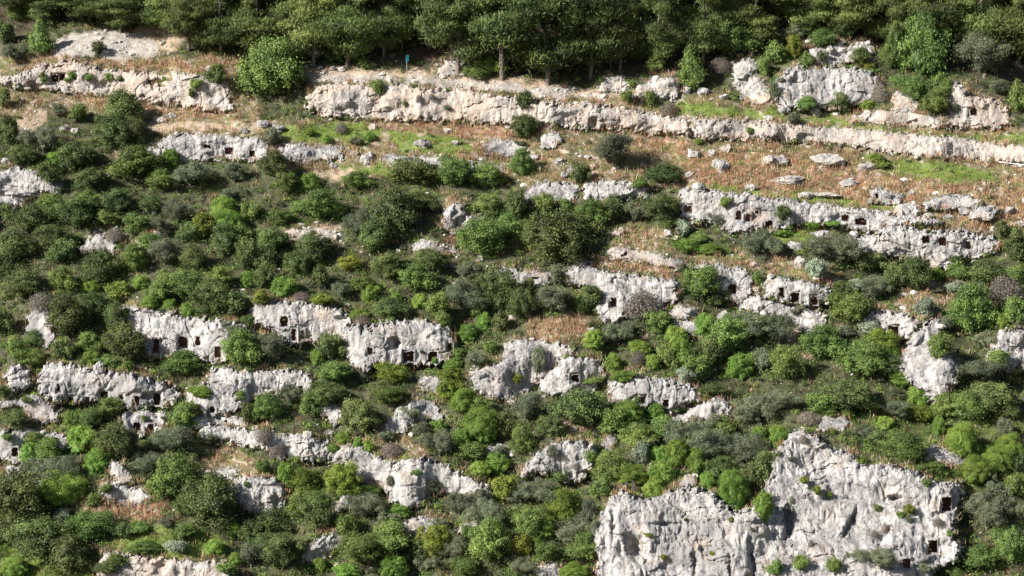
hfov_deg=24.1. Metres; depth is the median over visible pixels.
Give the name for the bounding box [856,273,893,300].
olive shrub
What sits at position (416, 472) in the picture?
leafy shrub
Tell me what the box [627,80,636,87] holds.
leafy shrub
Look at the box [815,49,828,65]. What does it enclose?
olive shrub
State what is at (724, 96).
boulder
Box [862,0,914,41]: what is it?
pine tree
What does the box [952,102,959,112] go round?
olive shrub
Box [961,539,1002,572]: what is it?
leafy shrub
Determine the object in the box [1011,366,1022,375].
leafy shrub
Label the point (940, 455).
rock outcrop
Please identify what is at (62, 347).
evergreen shrub
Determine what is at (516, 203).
evergreen shrub
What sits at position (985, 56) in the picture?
olive shrub
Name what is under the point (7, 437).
leafy shrub
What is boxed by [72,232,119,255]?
rock outcrop
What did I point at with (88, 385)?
cliff
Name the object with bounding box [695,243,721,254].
spurge bush
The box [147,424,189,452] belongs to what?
olive shrub
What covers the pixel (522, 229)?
leafy shrub
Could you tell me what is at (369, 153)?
boulder
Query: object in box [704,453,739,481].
evergreen shrub
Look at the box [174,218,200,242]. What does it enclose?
evergreen shrub
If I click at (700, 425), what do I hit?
olive shrub
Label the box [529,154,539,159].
boulder
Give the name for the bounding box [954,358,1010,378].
olive shrub
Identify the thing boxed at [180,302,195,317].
spurge bush
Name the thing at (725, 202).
leafy shrub
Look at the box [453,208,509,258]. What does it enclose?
leafy shrub
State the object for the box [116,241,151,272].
leafy shrub
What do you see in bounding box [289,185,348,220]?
leafy shrub
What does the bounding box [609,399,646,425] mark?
spurge bush
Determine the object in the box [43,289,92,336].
evergreen shrub
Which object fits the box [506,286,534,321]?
evergreen shrub
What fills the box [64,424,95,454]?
spurge bush
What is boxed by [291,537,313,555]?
evergreen shrub
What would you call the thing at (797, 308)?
olive shrub
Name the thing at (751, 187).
boulder
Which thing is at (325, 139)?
spurge bush
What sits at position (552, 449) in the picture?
olive shrub
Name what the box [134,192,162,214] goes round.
evergreen shrub
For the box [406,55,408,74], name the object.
signpost
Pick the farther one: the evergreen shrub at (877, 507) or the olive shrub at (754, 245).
the olive shrub at (754, 245)
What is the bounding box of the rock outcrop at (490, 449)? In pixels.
[483,443,514,458]
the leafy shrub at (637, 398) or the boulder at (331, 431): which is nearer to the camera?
the boulder at (331, 431)
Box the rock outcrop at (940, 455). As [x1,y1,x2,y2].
[924,444,965,468]
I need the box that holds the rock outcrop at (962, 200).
[920,191,983,211]
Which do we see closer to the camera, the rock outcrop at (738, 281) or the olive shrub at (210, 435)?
the olive shrub at (210, 435)
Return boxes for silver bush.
[54,506,70,520]
[163,539,190,553]
[629,440,650,466]
[673,366,698,382]
[675,218,692,235]
[803,257,828,280]
[847,278,865,291]
[856,320,882,333]
[910,297,941,317]
[941,279,964,292]
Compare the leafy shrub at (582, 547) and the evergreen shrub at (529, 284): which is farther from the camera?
the evergreen shrub at (529, 284)
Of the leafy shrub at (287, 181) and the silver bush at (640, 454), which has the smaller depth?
the silver bush at (640, 454)
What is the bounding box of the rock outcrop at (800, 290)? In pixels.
[761,274,833,308]
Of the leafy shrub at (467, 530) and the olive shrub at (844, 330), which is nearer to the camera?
the leafy shrub at (467, 530)
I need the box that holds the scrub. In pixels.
[0,1,1023,575]
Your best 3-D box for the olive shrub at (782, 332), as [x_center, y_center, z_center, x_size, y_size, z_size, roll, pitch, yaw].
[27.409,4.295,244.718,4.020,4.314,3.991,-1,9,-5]
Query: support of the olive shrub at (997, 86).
on the rock outcrop at (981, 112)
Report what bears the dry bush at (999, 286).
on the hillside
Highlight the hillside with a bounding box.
[0,0,1023,575]
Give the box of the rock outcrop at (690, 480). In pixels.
[679,474,697,487]
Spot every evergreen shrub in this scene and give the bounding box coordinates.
[0,19,16,44]
[0,85,10,107]
[0,112,20,144]
[0,201,14,226]
[0,225,37,261]
[0,249,18,281]
[0,262,47,298]
[0,306,14,340]
[0,384,10,398]
[0,408,28,431]
[0,461,54,543]
[0,506,26,548]
[0,514,29,547]
[0,515,76,564]
[4,197,53,231]
[5,142,41,166]
[22,327,43,347]
[24,0,61,25]
[26,507,39,520]
[32,221,71,247]
[35,159,62,186]
[41,236,76,263]
[41,527,100,575]
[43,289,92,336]
[49,334,75,359]
[51,137,100,171]
[52,194,103,227]
[70,166,110,191]
[76,291,111,319]
[77,243,117,283]
[89,559,121,573]
[90,39,106,55]
[90,417,132,458]
[91,110,144,151]
[97,85,149,122]
[97,300,129,330]
[98,318,153,362]
[100,186,137,212]
[111,522,133,539]
[124,115,146,143]
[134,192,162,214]
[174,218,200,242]
[176,466,245,535]
[178,240,209,271]
[186,278,233,315]
[203,59,228,84]
[206,221,241,257]
[220,289,245,317]
[233,232,258,271]
[237,516,261,541]
[239,401,255,423]
[245,530,272,563]
[249,248,278,268]
[249,505,297,537]
[251,259,276,287]
[255,146,290,176]
[256,226,290,252]
[256,530,300,566]
[280,250,310,274]
[288,227,334,266]
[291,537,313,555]
[300,492,332,533]
[303,378,333,395]
[310,263,329,289]
[310,380,349,406]
[313,329,346,360]
[335,394,385,434]
[355,216,393,253]
[365,293,409,321]
[366,177,421,239]
[368,249,407,280]
[379,154,440,185]
[402,190,440,211]
[403,533,428,561]
[411,245,448,273]
[411,537,442,560]
[469,260,523,311]
[489,310,508,333]
[495,410,515,442]
[502,187,528,218]
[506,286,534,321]
[509,113,542,139]
[515,88,534,110]
[518,276,538,297]
[521,207,605,268]
[534,413,567,438]
[543,380,611,425]
[559,287,569,304]
[569,159,594,183]
[575,282,602,308]
[601,192,624,220]
[641,161,684,184]
[641,191,684,223]
[696,383,729,394]
[701,331,728,365]
[703,287,731,306]
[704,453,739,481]
[738,460,764,489]
[749,445,774,482]
[752,312,772,339]
[770,448,783,467]
[774,203,792,222]
[790,21,814,37]
[810,376,881,411]
[825,90,853,113]
[829,20,854,36]
[831,279,855,299]
[848,46,872,65]
[852,250,888,274]
[862,428,886,446]
[871,352,902,376]
[872,504,882,511]
[881,258,905,290]
[892,249,937,289]
[949,255,963,262]
[962,256,1009,285]
[966,380,1020,412]
[993,219,1011,236]
[994,396,1020,418]
[1003,220,1023,265]
[1012,451,1023,472]
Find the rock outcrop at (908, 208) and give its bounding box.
[893,202,920,214]
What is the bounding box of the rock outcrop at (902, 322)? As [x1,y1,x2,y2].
[863,308,918,339]
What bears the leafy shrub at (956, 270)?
on the hillside
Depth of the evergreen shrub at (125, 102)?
267.76 m
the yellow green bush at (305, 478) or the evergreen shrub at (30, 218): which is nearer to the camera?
the yellow green bush at (305, 478)
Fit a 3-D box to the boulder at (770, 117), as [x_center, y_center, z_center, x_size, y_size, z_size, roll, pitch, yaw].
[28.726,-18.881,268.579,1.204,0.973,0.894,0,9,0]
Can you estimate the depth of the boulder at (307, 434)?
233.65 m
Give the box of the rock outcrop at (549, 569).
[534,561,561,575]
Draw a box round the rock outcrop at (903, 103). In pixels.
[891,91,919,112]
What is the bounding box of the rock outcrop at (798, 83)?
[774,63,880,112]
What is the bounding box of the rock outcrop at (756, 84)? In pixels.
[730,56,774,104]
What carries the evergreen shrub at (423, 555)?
on the hillside
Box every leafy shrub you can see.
[1,433,12,441]
[3,4,29,20]
[5,335,29,358]
[13,345,47,366]
[20,396,34,402]
[23,431,44,444]
[27,433,61,465]
[34,189,67,221]
[39,72,47,83]
[46,261,80,291]
[66,71,76,78]
[66,103,86,120]
[66,507,123,543]
[72,406,102,428]
[74,188,100,207]
[75,330,105,352]
[84,73,94,80]
[85,492,102,508]
[92,394,123,419]
[94,353,121,368]
[95,209,120,224]
[98,140,174,181]
[98,483,112,492]
[105,73,112,80]
[106,552,130,565]
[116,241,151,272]
[122,209,151,234]
[123,539,166,553]
[126,519,151,534]
[135,231,162,254]
[139,447,204,500]
[140,415,146,421]
[141,276,172,303]
[144,165,176,189]
[151,346,208,376]
[158,272,170,279]
[164,266,206,298]
[166,399,200,426]
[168,523,198,540]
[170,490,193,516]
[187,88,194,96]
[189,78,203,90]
[203,264,234,286]
[213,561,237,575]
[218,324,263,366]
[234,389,244,400]
[235,221,254,238]
[240,200,263,223]
[240,314,253,327]
[248,391,286,422]
[253,460,273,473]
[266,209,298,224]
[275,169,297,194]
[283,487,312,518]
[286,454,304,466]
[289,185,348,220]
[290,200,306,213]
[298,391,322,415]
[304,488,329,505]
[315,360,356,382]
[322,49,343,61]
[333,511,358,535]
[333,529,384,565]
[338,169,376,189]
[345,53,359,61]
[347,275,375,295]
[356,56,377,68]
[365,516,412,554]
[368,78,385,96]
[370,384,411,405]
[395,258,440,292]
[410,470,421,474]
[423,290,450,315]
[434,149,472,185]
[434,309,454,326]
[446,555,482,575]
[448,345,470,358]
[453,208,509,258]
[453,441,486,461]
[459,65,490,78]
[460,523,477,542]
[463,511,516,565]
[467,160,512,187]
[468,304,484,316]
[469,395,494,410]
[471,190,508,217]
[472,51,511,74]
[480,339,498,354]
[494,210,521,238]
[504,421,538,456]
[505,145,539,178]
[509,498,554,538]
[516,217,539,246]
[529,192,556,214]
[533,540,561,562]
[546,470,570,483]
[556,198,572,210]
[562,526,597,560]
[573,195,610,224]
[573,298,592,314]
[581,377,602,383]
[584,450,596,462]
[585,446,631,482]
[586,476,610,500]
[596,406,627,434]
[615,418,658,448]
[620,90,633,105]
[627,34,647,59]
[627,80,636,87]
[631,178,647,188]
[634,395,641,402]
[640,308,674,335]
[644,90,656,107]
[647,414,681,438]
[654,343,678,369]
[660,217,680,228]
[678,350,717,383]
[679,262,722,302]
[687,427,701,450]
[688,230,708,242]
[700,312,751,355]
[707,8,765,57]
[709,415,740,442]
[718,312,733,323]
[719,196,731,209]
[745,126,753,133]
[752,270,764,285]
[757,56,769,77]
[763,40,790,64]
[764,556,783,575]
[767,338,806,382]
[793,553,810,570]
[794,94,817,110]
[797,320,848,364]
[800,50,815,65]
[804,390,840,412]
[807,27,837,47]
[821,288,875,322]
[823,408,837,415]
[824,556,842,573]
[829,427,837,433]
[830,335,888,378]
[860,20,879,34]
[875,162,889,167]
[875,426,932,462]
[888,75,902,88]
[894,0,953,79]
[895,71,930,99]
[897,511,905,517]
[911,460,945,473]
[915,222,925,229]
[917,85,950,112]
[921,478,931,486]
[925,331,952,360]
[927,389,956,418]
[929,71,955,96]
[932,466,949,477]
[940,563,970,575]
[943,277,1005,338]
[943,388,987,423]
[944,259,971,277]
[946,530,952,536]
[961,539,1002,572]
[985,348,1011,364]
[986,521,1023,565]
[1002,471,1023,495]
[1003,294,1023,323]
[1004,265,1023,282]
[1008,78,1023,111]
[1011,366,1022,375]
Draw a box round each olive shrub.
[0,44,29,61]
[14,122,58,153]
[18,454,84,482]
[51,102,66,116]
[122,450,167,476]
[126,426,139,451]
[146,236,189,264]
[147,211,173,234]
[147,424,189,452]
[156,517,172,526]
[160,197,197,225]
[160,414,168,422]
[167,160,212,187]
[196,431,216,443]
[218,319,240,334]
[220,160,250,183]
[222,184,246,198]
[239,543,262,566]
[248,331,285,362]
[260,127,282,146]
[275,383,303,404]
[300,332,308,346]
[331,279,349,296]
[341,206,370,240]
[343,492,388,518]
[347,137,364,145]
[353,369,375,382]
[374,510,401,524]
[377,429,394,441]
[386,476,393,485]
[400,407,420,421]
[412,421,432,435]
[413,554,438,572]
[414,428,453,456]
[427,479,444,494]
[430,516,448,524]
[436,535,468,561]
[440,278,486,313]
[442,490,477,514]
[454,261,482,276]
[458,497,502,524]
[464,348,486,367]
[470,488,487,502]
[494,444,508,453]
[506,484,531,507]
[507,557,539,575]
[510,390,545,423]
[511,477,561,502]
[514,140,526,145]
[531,344,546,375]
[533,284,570,314]
[547,261,575,283]
[547,444,558,455]
[552,512,592,544]
[576,499,599,524]
[585,515,599,539]
[601,321,634,345]
[621,314,643,338]
[623,199,643,221]
[643,436,658,449]
[662,419,699,443]
[675,258,686,272]
[687,416,705,430]
[687,427,735,460]
[703,412,722,427]
[706,211,725,229]
[718,431,767,465]
[728,391,779,431]
[731,309,781,338]
[739,226,781,261]
[751,347,769,372]
[762,236,784,256]
[762,396,784,412]
[763,387,805,409]
[765,310,798,343]
[769,24,802,43]
[769,81,780,101]
[784,113,801,123]
[788,496,793,504]
[789,302,806,315]
[799,230,864,262]
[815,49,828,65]
[834,325,854,338]
[844,545,897,569]
[852,423,876,437]
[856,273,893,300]
[861,400,884,412]
[880,400,911,417]
[904,513,912,522]
[917,562,930,572]
[929,286,943,292]
[940,316,952,329]
[949,29,1015,77]
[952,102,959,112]
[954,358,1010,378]
[962,486,1020,530]
[973,330,997,349]
[976,281,996,300]
[983,78,1009,94]
[984,472,1013,497]
[995,417,1015,435]
[1008,496,1023,520]
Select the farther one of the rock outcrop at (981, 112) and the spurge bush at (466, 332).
the rock outcrop at (981, 112)
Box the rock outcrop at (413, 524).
[399,515,448,538]
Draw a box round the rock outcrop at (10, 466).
[5,465,20,477]
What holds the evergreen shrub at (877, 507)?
on the cliff at (866, 486)
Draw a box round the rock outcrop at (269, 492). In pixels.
[229,475,286,516]
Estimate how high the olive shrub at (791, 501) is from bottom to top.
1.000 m
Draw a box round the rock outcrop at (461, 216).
[441,201,484,234]
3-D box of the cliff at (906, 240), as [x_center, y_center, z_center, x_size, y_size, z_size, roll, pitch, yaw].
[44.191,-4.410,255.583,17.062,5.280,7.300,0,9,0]
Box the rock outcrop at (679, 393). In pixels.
[607,373,701,414]
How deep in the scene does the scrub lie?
244.27 m
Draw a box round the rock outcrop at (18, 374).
[3,363,32,394]
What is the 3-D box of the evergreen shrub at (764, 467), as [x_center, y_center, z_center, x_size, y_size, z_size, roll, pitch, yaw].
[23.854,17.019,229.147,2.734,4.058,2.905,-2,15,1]
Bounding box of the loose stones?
[0,19,1023,575]
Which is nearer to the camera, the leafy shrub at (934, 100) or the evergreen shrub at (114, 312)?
the evergreen shrub at (114, 312)
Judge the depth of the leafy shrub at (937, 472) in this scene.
230.08 m
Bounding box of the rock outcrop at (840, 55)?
[800,39,875,67]
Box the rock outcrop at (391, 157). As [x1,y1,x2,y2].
[379,153,503,174]
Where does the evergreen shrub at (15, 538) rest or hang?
on the hillside
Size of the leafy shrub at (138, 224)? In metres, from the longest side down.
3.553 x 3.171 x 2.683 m
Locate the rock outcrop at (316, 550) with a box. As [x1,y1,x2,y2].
[300,528,347,564]
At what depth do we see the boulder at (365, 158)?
263.88 m
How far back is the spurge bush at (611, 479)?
230.19 m
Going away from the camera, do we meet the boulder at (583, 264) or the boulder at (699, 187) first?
the boulder at (583, 264)
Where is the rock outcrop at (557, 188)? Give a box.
[524,179,579,208]
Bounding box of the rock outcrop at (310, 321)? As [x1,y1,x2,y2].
[248,299,352,347]
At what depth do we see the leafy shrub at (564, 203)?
258.14 m
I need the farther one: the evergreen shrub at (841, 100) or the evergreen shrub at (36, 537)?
the evergreen shrub at (841, 100)
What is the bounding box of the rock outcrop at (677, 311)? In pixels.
[667,304,700,320]
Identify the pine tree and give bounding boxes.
[0,0,39,12]
[20,0,67,14]
[50,0,121,23]
[79,0,151,32]
[133,0,178,34]
[156,0,224,51]
[188,0,261,54]
[205,0,255,16]
[217,0,291,51]
[251,0,309,37]
[265,0,349,68]
[309,0,390,66]
[331,0,373,14]
[362,0,416,56]
[377,0,425,48]
[386,0,442,33]
[408,0,500,74]
[446,0,551,80]
[492,0,595,85]
[548,0,631,79]
[587,0,649,69]
[632,0,688,60]
[638,0,687,16]
[674,0,734,62]
[694,0,748,17]
[718,0,786,40]
[720,0,770,10]
[768,0,812,24]
[777,0,837,28]
[816,0,881,37]
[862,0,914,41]
[890,0,950,20]
[899,0,974,52]
[937,0,1017,44]
[965,0,1009,8]
[983,0,1023,65]
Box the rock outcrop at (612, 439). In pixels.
[600,433,621,450]
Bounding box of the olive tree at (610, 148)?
[589,131,638,169]
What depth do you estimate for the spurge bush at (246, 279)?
249.13 m
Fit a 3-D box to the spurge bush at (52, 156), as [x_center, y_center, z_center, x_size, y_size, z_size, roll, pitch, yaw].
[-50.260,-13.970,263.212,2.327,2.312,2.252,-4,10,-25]
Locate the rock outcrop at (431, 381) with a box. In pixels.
[417,373,440,393]
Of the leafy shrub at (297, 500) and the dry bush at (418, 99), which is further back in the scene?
the dry bush at (418, 99)
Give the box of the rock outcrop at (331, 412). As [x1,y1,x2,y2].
[317,401,344,428]
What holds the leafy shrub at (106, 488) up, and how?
on the rock outcrop at (121, 492)
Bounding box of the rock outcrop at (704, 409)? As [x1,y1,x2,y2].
[669,394,732,423]
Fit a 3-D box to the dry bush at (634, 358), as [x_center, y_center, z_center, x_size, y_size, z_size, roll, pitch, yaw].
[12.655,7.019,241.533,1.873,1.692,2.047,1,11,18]
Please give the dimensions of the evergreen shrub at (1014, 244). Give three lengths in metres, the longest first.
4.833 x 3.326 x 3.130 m
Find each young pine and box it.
[27,19,56,55]
[644,48,665,71]
[675,42,706,89]
[876,21,907,72]
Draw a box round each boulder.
[1,158,13,164]
[71,128,80,132]
[93,361,105,371]
[152,116,167,122]
[168,112,176,118]
[240,128,248,133]
[256,120,268,127]
[272,124,284,133]
[302,431,312,438]
[324,429,333,436]
[330,162,337,168]
[350,151,358,155]
[360,155,372,165]
[365,151,373,158]
[369,123,377,129]
[413,139,431,148]
[444,128,452,133]
[449,261,455,267]
[452,140,460,144]
[474,371,486,378]
[476,255,484,261]
[508,315,516,321]
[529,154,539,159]
[553,158,565,164]
[560,171,567,177]
[572,261,586,267]
[581,101,587,107]
[611,230,620,236]
[636,556,644,563]
[663,229,671,236]
[682,308,693,314]
[683,86,691,94]
[684,171,696,177]
[688,148,700,157]
[691,183,705,191]
[691,487,700,493]
[697,87,709,94]
[707,149,715,155]
[711,158,730,172]
[717,310,730,318]
[719,94,728,98]
[720,143,731,152]
[731,71,748,78]
[744,184,756,190]
[749,195,757,201]
[761,155,774,165]
[763,115,772,120]
[772,175,804,183]
[773,155,787,165]
[777,105,790,114]
[787,241,801,250]
[793,256,806,268]
[797,192,814,198]
[809,107,820,116]
[809,153,844,165]
[810,230,829,238]
[813,192,843,197]
[825,45,833,53]
[838,179,858,185]
[857,162,876,172]
[883,192,892,198]
[943,214,953,219]
[957,207,969,215]
[971,211,993,220]
[1004,206,1014,214]
[1015,221,1023,228]
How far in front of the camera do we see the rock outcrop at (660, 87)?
270.72 m
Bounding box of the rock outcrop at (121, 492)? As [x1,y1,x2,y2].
[98,479,151,506]
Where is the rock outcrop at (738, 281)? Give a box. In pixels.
[689,261,752,304]
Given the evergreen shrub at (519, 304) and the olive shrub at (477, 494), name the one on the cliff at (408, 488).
the olive shrub at (477, 494)
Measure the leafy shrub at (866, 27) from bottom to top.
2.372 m
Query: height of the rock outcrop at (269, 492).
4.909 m
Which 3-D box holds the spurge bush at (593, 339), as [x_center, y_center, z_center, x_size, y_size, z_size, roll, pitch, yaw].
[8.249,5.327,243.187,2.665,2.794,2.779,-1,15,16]
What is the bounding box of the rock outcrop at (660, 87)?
[633,77,679,103]
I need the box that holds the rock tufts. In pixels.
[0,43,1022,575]
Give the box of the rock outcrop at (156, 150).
[116,146,161,158]
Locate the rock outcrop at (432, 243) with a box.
[409,239,459,255]
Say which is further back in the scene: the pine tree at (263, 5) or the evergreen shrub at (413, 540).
the pine tree at (263, 5)
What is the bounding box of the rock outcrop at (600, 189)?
[581,178,648,201]
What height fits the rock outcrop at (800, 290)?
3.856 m
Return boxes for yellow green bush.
[102,278,133,302]
[191,208,215,236]
[252,288,271,304]
[285,462,324,494]
[308,293,335,304]
[319,461,366,500]
[336,252,364,270]
[374,360,411,383]
[415,520,454,558]
[434,378,466,403]
[435,365,465,383]
[488,471,521,503]
[507,533,534,555]
[512,372,524,384]
[544,485,585,524]
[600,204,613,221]
[660,554,667,559]
[784,30,803,58]
[799,476,809,482]
[811,484,821,495]
[860,61,876,69]
[864,327,902,351]
[902,503,916,514]
[905,402,934,421]
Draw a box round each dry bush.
[26,293,51,310]
[105,227,123,242]
[255,429,272,443]
[268,445,286,457]
[292,291,310,300]
[335,122,346,133]
[352,314,371,326]
[379,442,403,457]
[415,95,421,102]
[429,93,435,99]
[621,287,661,321]
[623,482,629,491]
[629,350,645,363]
[631,481,636,491]
[658,101,677,114]
[709,56,730,74]
[796,410,819,425]
[798,435,808,443]
[808,539,813,547]
[871,82,888,102]
[871,530,879,537]
[880,522,887,533]
[931,518,945,526]
[989,272,1023,303]
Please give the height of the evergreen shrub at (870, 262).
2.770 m
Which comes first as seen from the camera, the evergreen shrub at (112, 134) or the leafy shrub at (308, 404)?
the leafy shrub at (308, 404)
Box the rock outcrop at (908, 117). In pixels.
[849,109,944,128]
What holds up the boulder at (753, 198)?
on the cliff at (746, 215)
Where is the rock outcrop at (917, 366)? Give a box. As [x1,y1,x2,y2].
[896,317,962,404]
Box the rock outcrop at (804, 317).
[739,291,827,335]
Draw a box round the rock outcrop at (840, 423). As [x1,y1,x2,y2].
[815,415,851,432]
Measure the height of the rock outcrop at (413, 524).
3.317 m
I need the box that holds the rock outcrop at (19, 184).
[0,165,63,229]
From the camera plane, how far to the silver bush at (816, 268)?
248.99 m
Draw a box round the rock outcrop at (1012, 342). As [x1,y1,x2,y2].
[986,326,1023,375]
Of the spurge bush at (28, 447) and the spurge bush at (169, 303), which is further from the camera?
the spurge bush at (169, 303)
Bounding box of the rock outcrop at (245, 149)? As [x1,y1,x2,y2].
[156,131,268,162]
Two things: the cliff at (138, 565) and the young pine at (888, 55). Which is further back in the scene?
the young pine at (888, 55)
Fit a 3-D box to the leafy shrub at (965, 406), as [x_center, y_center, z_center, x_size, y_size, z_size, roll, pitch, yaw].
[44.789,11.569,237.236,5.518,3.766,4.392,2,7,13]
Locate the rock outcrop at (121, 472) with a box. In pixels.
[108,460,133,485]
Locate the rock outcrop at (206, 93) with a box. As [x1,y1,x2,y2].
[159,71,234,112]
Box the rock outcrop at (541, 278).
[492,265,557,286]
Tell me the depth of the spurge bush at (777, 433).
232.39 m
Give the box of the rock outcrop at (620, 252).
[604,245,688,271]
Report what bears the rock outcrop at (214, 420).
on the hillside
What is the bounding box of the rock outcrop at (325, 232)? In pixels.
[285,227,336,240]
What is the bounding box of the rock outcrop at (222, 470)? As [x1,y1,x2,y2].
[212,466,240,480]
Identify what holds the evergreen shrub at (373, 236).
on the hillside
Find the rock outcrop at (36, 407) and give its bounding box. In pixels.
[0,393,59,425]
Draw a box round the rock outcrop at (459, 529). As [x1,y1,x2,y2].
[454,521,478,543]
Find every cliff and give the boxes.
[0,58,172,106]
[37,361,180,409]
[95,550,230,575]
[120,303,244,363]
[186,365,315,418]
[194,422,492,508]
[304,82,691,136]
[341,318,456,374]
[469,338,575,400]
[562,262,681,324]
[592,427,966,575]
[678,186,944,235]
[691,117,1023,165]
[849,224,1001,269]
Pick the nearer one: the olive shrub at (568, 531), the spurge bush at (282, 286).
the olive shrub at (568, 531)
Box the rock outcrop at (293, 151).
[279,142,344,164]
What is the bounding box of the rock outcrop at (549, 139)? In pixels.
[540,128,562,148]
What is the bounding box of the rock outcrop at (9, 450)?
[0,427,70,463]
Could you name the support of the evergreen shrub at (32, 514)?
on the hillside
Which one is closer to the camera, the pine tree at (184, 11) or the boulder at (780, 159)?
the boulder at (780, 159)
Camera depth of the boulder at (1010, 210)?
258.22 m
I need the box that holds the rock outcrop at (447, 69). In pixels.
[436,59,471,77]
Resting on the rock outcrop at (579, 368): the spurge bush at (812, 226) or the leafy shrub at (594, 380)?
the leafy shrub at (594, 380)
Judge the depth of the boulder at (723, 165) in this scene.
261.94 m
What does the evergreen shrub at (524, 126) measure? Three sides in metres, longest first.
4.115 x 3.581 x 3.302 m
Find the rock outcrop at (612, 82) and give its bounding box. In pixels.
[599,75,628,93]
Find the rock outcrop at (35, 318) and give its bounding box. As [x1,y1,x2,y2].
[25,306,56,348]
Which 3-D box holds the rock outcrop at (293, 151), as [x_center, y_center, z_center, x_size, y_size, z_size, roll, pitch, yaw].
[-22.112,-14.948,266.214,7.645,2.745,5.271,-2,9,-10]
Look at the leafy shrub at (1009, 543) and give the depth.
223.27 m
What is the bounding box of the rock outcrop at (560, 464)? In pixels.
[520,439,599,484]
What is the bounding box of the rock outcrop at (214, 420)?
[192,413,247,427]
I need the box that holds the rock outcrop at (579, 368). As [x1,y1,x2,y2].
[537,354,606,395]
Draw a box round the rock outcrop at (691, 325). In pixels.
[667,320,696,333]
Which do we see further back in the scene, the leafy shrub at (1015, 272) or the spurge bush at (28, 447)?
the leafy shrub at (1015, 272)
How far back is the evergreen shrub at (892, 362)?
240.87 m
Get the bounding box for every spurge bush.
[0,556,31,575]
[17,441,36,467]
[35,464,90,506]
[44,150,62,167]
[63,410,76,428]
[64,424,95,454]
[81,279,101,292]
[81,350,99,366]
[81,444,113,475]
[119,360,133,372]
[131,274,149,290]
[140,296,159,309]
[159,146,181,171]
[163,298,177,310]
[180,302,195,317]
[187,385,212,397]
[204,539,224,556]
[209,195,236,216]
[211,208,249,227]
[224,522,239,536]
[227,550,242,566]
[238,271,254,289]
[267,276,299,297]
[276,458,294,490]
[298,173,322,191]
[304,128,315,136]
[309,350,324,365]
[312,557,326,572]
[321,134,331,144]
[326,442,339,452]
[329,563,361,575]
[334,431,351,444]
[348,309,372,321]
[353,437,362,447]
[360,484,382,495]
[361,284,380,304]
[363,440,374,452]
[364,132,377,142]
[378,553,409,575]
[386,503,412,522]
[391,291,402,303]
[410,294,426,309]
[429,419,448,434]
[440,356,462,370]
[448,383,476,412]
[453,426,474,445]
[456,323,478,344]
[460,404,499,445]
[468,460,492,477]
[476,311,489,331]
[482,452,512,475]
[531,531,541,545]
[538,515,556,540]
[558,560,592,575]
[583,329,604,349]
[602,469,615,481]
[604,351,622,374]
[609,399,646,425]
[610,369,637,381]
[612,462,647,485]
[627,339,652,355]
[641,476,664,497]
[645,353,661,369]
[645,403,666,421]
[646,459,677,484]
[648,445,667,463]
[662,436,690,469]
[663,325,688,343]
[671,238,698,253]
[671,338,694,366]
[685,447,705,474]
[693,137,702,144]
[694,311,714,338]
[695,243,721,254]
[700,471,715,490]
[717,466,750,510]
[723,351,755,380]
[750,425,770,440]
[752,492,774,521]
[769,425,787,447]
[775,229,796,236]
[795,332,807,343]
[805,221,824,229]
[824,221,839,225]
[825,491,832,498]
[839,408,855,417]
[858,99,873,109]
[859,457,867,463]
[867,153,886,163]
[874,416,894,430]
[881,343,900,356]
[887,371,909,387]
[907,386,929,404]
[930,266,945,280]
[932,414,945,435]
[942,421,980,457]
[958,452,996,483]
[975,443,1017,474]
[992,431,1023,464]
[996,313,1008,328]
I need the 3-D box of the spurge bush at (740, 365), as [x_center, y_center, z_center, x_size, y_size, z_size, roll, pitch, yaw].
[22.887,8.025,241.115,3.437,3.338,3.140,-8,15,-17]
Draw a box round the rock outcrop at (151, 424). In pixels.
[118,408,168,437]
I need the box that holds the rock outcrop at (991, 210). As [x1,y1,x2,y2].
[968,204,1000,222]
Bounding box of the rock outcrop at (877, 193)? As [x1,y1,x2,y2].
[867,187,903,205]
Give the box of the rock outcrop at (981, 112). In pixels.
[944,82,1012,129]
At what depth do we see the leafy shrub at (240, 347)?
240.32 m
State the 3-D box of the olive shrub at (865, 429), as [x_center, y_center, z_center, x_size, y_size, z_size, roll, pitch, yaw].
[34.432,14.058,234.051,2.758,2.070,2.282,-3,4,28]
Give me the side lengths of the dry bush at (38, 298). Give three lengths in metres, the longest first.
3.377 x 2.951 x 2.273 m
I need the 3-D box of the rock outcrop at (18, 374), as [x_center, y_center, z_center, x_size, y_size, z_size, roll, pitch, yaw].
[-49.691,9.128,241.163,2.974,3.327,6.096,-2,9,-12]
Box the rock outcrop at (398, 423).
[380,398,443,438]
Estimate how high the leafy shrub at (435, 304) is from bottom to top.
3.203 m
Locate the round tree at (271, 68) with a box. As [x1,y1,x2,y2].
[231,28,310,101]
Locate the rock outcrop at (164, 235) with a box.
[137,230,165,243]
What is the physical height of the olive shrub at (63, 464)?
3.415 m
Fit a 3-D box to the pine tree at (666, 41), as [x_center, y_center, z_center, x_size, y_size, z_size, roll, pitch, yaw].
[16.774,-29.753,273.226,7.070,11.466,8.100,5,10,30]
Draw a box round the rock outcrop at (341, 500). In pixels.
[334,493,366,511]
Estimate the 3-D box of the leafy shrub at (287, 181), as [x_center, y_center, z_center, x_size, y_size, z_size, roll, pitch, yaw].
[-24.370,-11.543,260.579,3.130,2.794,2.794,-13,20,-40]
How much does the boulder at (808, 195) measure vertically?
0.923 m
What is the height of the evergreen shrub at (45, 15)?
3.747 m
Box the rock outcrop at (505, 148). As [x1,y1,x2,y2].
[482,138,521,158]
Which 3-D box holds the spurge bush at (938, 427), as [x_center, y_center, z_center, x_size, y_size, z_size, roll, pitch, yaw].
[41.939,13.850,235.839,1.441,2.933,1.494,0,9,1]

